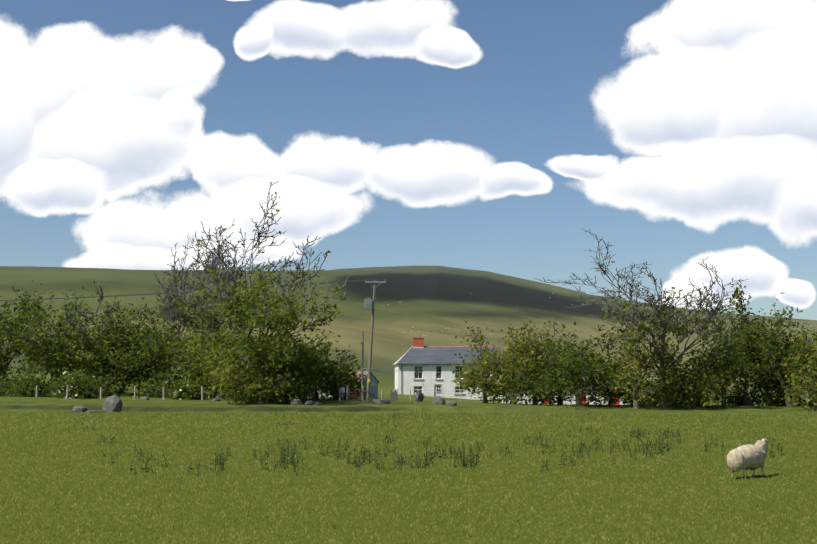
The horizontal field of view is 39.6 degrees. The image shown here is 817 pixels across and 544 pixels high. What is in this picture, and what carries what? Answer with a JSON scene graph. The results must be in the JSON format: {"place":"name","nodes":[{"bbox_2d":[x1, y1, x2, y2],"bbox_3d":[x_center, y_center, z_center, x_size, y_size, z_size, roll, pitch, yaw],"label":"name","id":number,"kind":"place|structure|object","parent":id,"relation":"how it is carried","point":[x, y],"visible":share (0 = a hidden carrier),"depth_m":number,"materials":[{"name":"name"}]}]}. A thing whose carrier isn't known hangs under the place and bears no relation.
{"place":"outdoors","nodes":[
{"label":"outdoors","id":0,"kind":"place"},
{"bbox_2d":[0,411,816,543],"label":"grass","id":1,"kind":"structure","parent":0,"point":[404,514],"depth_m":24.72,"materials":[{"name":"green plant"}]},
{"bbox_2d":[0,266,816,543],"bbox_3d":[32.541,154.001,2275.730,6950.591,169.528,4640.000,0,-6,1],"label":"ground","id":2,"kind":"structure","parent":0,"point":[434,300],"depth_m":565.11,"materials":[{"name":"green plant"}]},
{"bbox_2d":[0,339,19,381],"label":"bush","id":3,"kind":"object","parent":2,"relation":"on","point":[1,354],"visible":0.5,"depth_m":130.26,"materials":[{"name":"green plant"}]},
{"bbox_2d":[0,361,21,396],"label":"bush","id":4,"kind":"object","parent":2,"relation":"on","point":[5,394],"visible":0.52,"depth_m":118.11,"materials":[{"name":"green plant"}]},
{"bbox_2d":[0,367,53,396],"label":"bush","id":5,"kind":"object","parent":2,"relation":"on","point":[16,382],"visible":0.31,"depth_m":116.02,"materials":[{"name":"green plant"}]},
{"bbox_2d":[0,281,54,387],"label":"dark tree","id":6,"kind":"object","parent":2,"relation":"on","point":[4,330],"visible":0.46,"depth_m":133.41,"materials":[{"name":"green plant"}]},
{"bbox_2d":[2,371,56,396],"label":"bush","id":7,"kind":"object","parent":2,"relation":"on","point":[41,390],"visible":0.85,"depth_m":115.84,"materials":[{"name":"green plant"}]},
{"bbox_2d":[3,290,93,379],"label":"tree","id":8,"kind":"object","parent":2,"relation":"on","point":[40,347],"visible":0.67,"depth_m":123.23,"materials":[{"name":"green plant"}]},
{"bbox_2d":[12,285,92,385],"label":"dark tree","id":9,"kind":"object","parent":2,"relation":"on","point":[44,364],"visible":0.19,"depth_m":133.20,"materials":[{"name":"green plant"}]},
{"bbox_2d":[43,367,69,396],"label":"bush","id":10,"kind":"object","parent":2,"relation":"on","point":[54,387],"visible":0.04,"depth_m":118.19,"materials":[{"name":"green plant"}]},
{"bbox_2d":[45,369,105,398],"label":"bush","id":11,"kind":"object","parent":2,"relation":"on","point":[70,381],"visible":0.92,"depth_m":115.04,"materials":[{"name":"green plant"}]},
{"bbox_2d":[72,405,86,411],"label":"dark rock","id":12,"kind":"object","parent":2,"relation":"on","point":[80,408],"visible":0.65,"depth_m":97.75,"materials":[{"name":"grey stone"}]},
{"bbox_2d":[37,369,130,397],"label":"bush","id":13,"kind":"object","parent":2,"relation":"on","point":[98,380],"visible":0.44,"depth_m":116.61,"materials":[{"name":"green plant"}]},
{"bbox_2d":[30,280,146,391],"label":"ash tree","id":14,"kind":"object","parent":2,"relation":"on","point":[79,357],"visible":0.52,"depth_m":122.19,"materials":[{"name":"green plant"}]},
{"bbox_2d":[59,310,139,395],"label":"leafy tree","id":15,"kind":"object","parent":2,"relation":"on","point":[90,368],"visible":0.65,"depth_m":121.22,"materials":[{"name":"green plant"}]},
{"bbox_2d":[102,394,122,412],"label":"pointed rock","id":16,"kind":"object","parent":2,"relation":"on","point":[114,403],"visible":0.81,"depth_m":98.07,"materials":[{"name":"grey stone"}]},
{"bbox_2d":[85,308,157,394],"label":"leafy tree","id":17,"kind":"object","parent":2,"relation":"on","point":[121,390],"visible":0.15,"depth_m":121.67,"materials":[{"name":"green plant"}]},
{"bbox_2d":[82,299,182,390],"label":"tree","id":18,"kind":"object","parent":2,"relation":"on","point":[119,335],"visible":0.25,"depth_m":121.04,"materials":[{"name":"green plant"}]},
{"bbox_2d":[71,297,202,386],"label":"leafy tree","id":19,"kind":"object","parent":2,"relation":"on","point":[148,357],"visible":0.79,"depth_m":119.99,"materials":[{"name":"green plant"}]},
{"bbox_2d":[123,369,210,397],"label":"bush","id":20,"kind":"object","parent":2,"relation":"on","point":[152,391],"visible":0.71,"depth_m":116.11,"materials":[{"name":"green plant"}]},
{"bbox_2d":[0,385,340,400],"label":"fence","id":21,"kind":"object","parent":2,"relation":"on","point":[202,397],"visible":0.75,"depth_m":112.33,"materials":[{"name":"grey wood"}]},
{"bbox_2d":[164,372,210,399],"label":"flowering bush","id":22,"kind":"object","parent":2,"relation":"on","point":[187,390],"visible":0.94,"depth_m":111.70,"materials":[{"name":"green plant"}]},
{"bbox_2d":[152,232,233,379],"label":"ash tree","id":23,"kind":"object","parent":2,"relation":"on","point":[168,310],"visible":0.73,"depth_m":129.21,"materials":[{"name":"green plant"}]},
{"bbox_2d":[153,300,250,395],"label":"tree","id":24,"kind":"object","parent":2,"relation":"on","point":[180,356],"visible":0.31,"depth_m":118.56,"materials":[{"name":"green plant"}]},
{"bbox_2d":[0,279,408,400],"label":"utility pole","id":25,"kind":"object","parent":2,"relation":"on","point":[369,304],"visible":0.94,"depth_m":113.49,"materials":[{"name":"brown wood"}]},
{"bbox_2d":[169,319,268,398],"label":"leafy tree","id":26,"kind":"object","parent":2,"relation":"on","point":[203,376],"visible":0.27,"depth_m":115.53,"materials":[{"name":"green plant"}]},
{"bbox_2d":[182,219,255,393],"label":"ash tree","id":27,"kind":"object","parent":2,"relation":"on","point":[215,324],"visible":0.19,"depth_m":127.05,"materials":[{"name":"green plant"}]},
{"bbox_2d":[179,261,339,403],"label":"ash tree","id":28,"kind":"object","parent":2,"relation":"on","point":[280,345],"visible":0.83,"depth_m":105.84,"materials":[{"name":"green plant"}]},
{"bbox_2d":[198,355,321,404],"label":"bush","id":29,"kind":"object","parent":2,"relation":"on","point":[263,384],"visible":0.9,"depth_m":105.54,"materials":[{"name":"green plant"}]},
{"bbox_2d":[255,400,266,403],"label":"rock","id":30,"kind":"object","parent":2,"relation":"on","point":[261,402],"visible":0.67,"depth_m":105.46,"materials":[{"name":"grey stone"}]},
{"bbox_2d":[171,181,353,403],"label":"ash tree","id":31,"kind":"object","parent":2,"relation":"on","point":[223,302],"visible":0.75,"depth_m":108.26,"materials":[{"name":"green plant"}]},
{"bbox_2d":[242,344,338,400],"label":"bush","id":32,"kind":"object","parent":2,"relation":"on","point":[307,380],"visible":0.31,"depth_m":110.86,"materials":[{"name":"green plant"}]},
{"bbox_2d":[291,399,301,404],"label":"rock","id":33,"kind":"object","parent":2,"relation":"on","point":[296,401],"visible":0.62,"depth_m":104.26,"materials":[{"name":"grey stone"}]},
{"bbox_2d":[305,400,313,404],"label":"rock","id":34,"kind":"object","parent":2,"relation":"on","point":[309,402],"visible":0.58,"depth_m":103.79,"materials":[{"name":"grey stone"}]},
{"bbox_2d":[290,388,349,399],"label":"fence netting","id":35,"kind":"object","parent":2,"relation":"on","point":[325,396],"visible":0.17,"depth_m":117.37,"materials":[{"name":"grey metal"}]},
{"bbox_2d":[286,337,365,399],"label":"bush","id":36,"kind":"object","parent":2,"relation":"on","point":[334,380],"visible":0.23,"depth_m":116.52,"materials":[{"name":"green plant"}]},
{"bbox_2d":[340,387,344,400],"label":"mailbox","id":37,"kind":"object","parent":2,"relation":"on","point":[342,390],"visible":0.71,"depth_m":113.53,"materials":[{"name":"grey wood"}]},
{"bbox_2d":[318,354,375,399],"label":"bush","id":38,"kind":"object","parent":2,"relation":"on","point":[355,374],"visible":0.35,"depth_m":119.19,"materials":[{"name":"green plant"}]},
{"bbox_2d":[317,371,378,398],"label":"shed","id":39,"kind":"structure","parent":2,"relation":"on","point":[374,381],"depth_m":129.83,"materials":[{"name":"grey metal"}]},
{"bbox_2d":[346,386,362,400],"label":"field gate","id":40,"kind":"structure","parent":2,"relation":"on","point":[348,395],"depth_m":113.48,"materials":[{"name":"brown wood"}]},
{"bbox_2d":[360,332,364,399],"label":"short pole","id":41,"kind":"object","parent":2,"relation":"on","point":[362,334],"visible":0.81,"depth_m":115.33,"materials":[{"name":"brown wood"}]},
{"bbox_2d":[372,399,389,403],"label":"rock slab","id":42,"kind":"object","parent":2,"relation":"on","point":[380,401],"visible":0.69,"depth_m":106.46,"materials":[{"name":"grey stone"}]},
{"bbox_2d":[374,389,397,400],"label":"fence","id":43,"kind":"object","parent":2,"relation":"on","point":[394,394],"visible":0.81,"depth_m":120.60,"materials":[{"name":"grey wood"}]},
{"bbox_2d":[416,392,423,401],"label":"standing rock","id":44,"kind":"object","parent":2,"relation":"on","point":[419,397],"visible":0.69,"depth_m":115.45,"materials":[{"name":"grey stone"}]},
{"bbox_2d":[74,401,784,474],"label":"rushes","id":45,"kind":"object","parent":2,"relation":"on","point":[291,458],"visible":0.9,"depth_m":33.29,"materials":[{"name":"green plant"}]},
{"bbox_2d":[433,396,444,404],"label":"rock","id":46,"kind":"object","parent":2,"relation":"on","point":[439,400],"visible":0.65,"depth_m":108.20,"materials":[{"name":"grey stone"}]},
{"bbox_2d":[393,329,502,399],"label":"farmhouse","id":47,"kind":"object","parent":2,"relation":"on","point":[425,369],"visible":0.67,"depth_m":149.53,"materials":[{"name":"paint"}]},
{"bbox_2d":[446,401,456,405],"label":"rock","id":48,"kind":"object","parent":2,"relation":"on","point":[451,403],"visible":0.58,"depth_m":106.36,"materials":[{"name":"grey stone"}]},
{"bbox_2d":[410,388,503,403],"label":"garden fence","id":49,"kind":"object","parent":2,"relation":"on","point":[454,399],"visible":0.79,"depth_m":119.88,"materials":[{"name":"white wood"}]},
{"bbox_2d":[365,293,572,339],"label":"distant sheep flock","id":50,"kind":"object","parent":2,"relation":"on","point":[446,328],"visible":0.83,"depth_m":532.50,"materials":[{"name":"fur"}]},
{"bbox_2d":[449,320,530,403],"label":"tree","id":51,"kind":"object","parent":2,"relation":"on","point":[472,375],"visible":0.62,"depth_m":120.99,"materials":[{"name":"green plant"}]},
{"bbox_2d":[474,319,554,404],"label":"tree","id":52,"kind":"object","parent":2,"relation":"on","point":[522,351],"visible":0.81,"depth_m":118.05,"materials":[{"name":"green plant"}]},
{"bbox_2d":[495,318,575,405],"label":"tree","id":53,"kind":"object","parent":2,"relation":"on","point":[544,386],"visible":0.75,"depth_m":115.56,"materials":[{"name":"green plant"}]},
{"bbox_2d":[514,317,600,404],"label":"tree","id":54,"kind":"object","parent":2,"relation":"on","point":[557,398],"visible":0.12,"depth_m":119.34,"materials":[{"name":"green plant"}]},
{"bbox_2d":[493,393,630,403],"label":"fence rail","id":55,"kind":"object","parent":2,"relation":"on","point":[551,400],"visible":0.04,"depth_m":122.11,"materials":[{"name":"grey wood"}]},
{"bbox_2d":[535,320,639,408],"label":"bush","id":56,"kind":"object","parent":2,"relation":"on","point":[575,368],"visible":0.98,"depth_m":114.14,"materials":[{"name":"green plant"}]},
{"bbox_2d":[570,329,651,405],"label":"bush","id":57,"kind":"object","parent":2,"relation":"on","point":[619,363],"visible":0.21,"depth_m":115.82,"materials":[{"name":"green plant"}]},
{"bbox_2d":[585,329,686,408],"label":"bush","id":58,"kind":"object","parent":2,"relation":"on","point":[636,393],"visible":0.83,"depth_m":113.11,"materials":[{"name":"green plant"}]},
{"bbox_2d":[535,228,757,407],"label":"ash tree","id":59,"kind":"object","parent":2,"relation":"on","point":[645,325],"visible":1,"depth_m":111.31,"materials":[{"name":"green plant"}]},
{"bbox_2d":[646,333,736,410],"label":"bush","id":60,"kind":"object","parent":2,"relation":"on","point":[702,383],"visible":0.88,"depth_m":112.86,"materials":[{"name":"green plant"}]},
{"bbox_2d":[677,391,709,405],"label":"bush","id":61,"kind":"object","parent":2,"relation":"on","point":[689,399],"visible":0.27,"depth_m":117.67,"materials":[{"name":"green plant"}]},
{"bbox_2d":[677,326,765,405],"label":"bush","id":62,"kind":"object","parent":2,"relation":"on","point":[731,369],"visible":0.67,"depth_m":115.19,"materials":[{"name":"green plant"}]},
{"bbox_2d":[656,395,811,405],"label":"fence","id":63,"kind":"object","parent":2,"relation":"on","point":[734,398],"visible":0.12,"depth_m":118.20,"materials":[{"name":"grey wood"}]},
{"bbox_2d":[712,385,770,405],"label":"bush","id":64,"kind":"object","parent":2,"relation":"on","point":[740,399],"visible":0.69,"depth_m":118.94,"materials":[{"name":"green plant"}]},
{"bbox_2d":[726,439,768,478],"bbox_3d":[7.889,4.321,26.189,1.478,0.915,0.559,4,-7,-35],"label":"sheep","id":65,"kind":"object","parent":2,"relation":"on","point":[751,457],"visible":1,"depth_m":25.89},
{"bbox_2d":[711,281,797,405],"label":"tree","id":66,"kind":"object","parent":2,"relation":"on","point":[737,293],"visible":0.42,"depth_m":118.97,"materials":[{"name":"green plant"}]},
{"bbox_2d":[737,320,811,405],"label":"bush","id":67,"kind":"object","parent":2,"relation":"on","point":[770,382],"visible":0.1,"depth_m":118.85,"materials":[{"name":"green plant"}]},
{"bbox_2d":[753,384,801,405],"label":"bush","id":68,"kind":"object","parent":2,"relation":"on","point":[778,397],"visible":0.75,"depth_m":117.75,"materials":[{"name":"green plant"}]},
{"bbox_2d":[742,293,816,405],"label":"bush","id":69,"kind":"object","parent":2,"relation":"on","point":[777,350],"visible":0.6,"depth_m":115.61,"materials":[{"name":"green plant"}]},
{"bbox_2d":[776,332,816,410],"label":"bush","id":70,"kind":"object","parent":2,"relation":"on","point":[809,382],"visible":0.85,"depth_m":110.43,"materials":[{"name":"green plant"}]},
{"bbox_2d":[0,0,816,319],"label":"sky","id":71,"kind":"structure","parent":0,"point":[483,135],"materials":[{"name":"blue"}]},
{"bbox_2d":[502,374,626,404],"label":"long barn","id":72,"kind":"structure","parent":0,"point":[574,402],"depth_m":137.82,"materials":[{"name":"white stone"}]}
]}

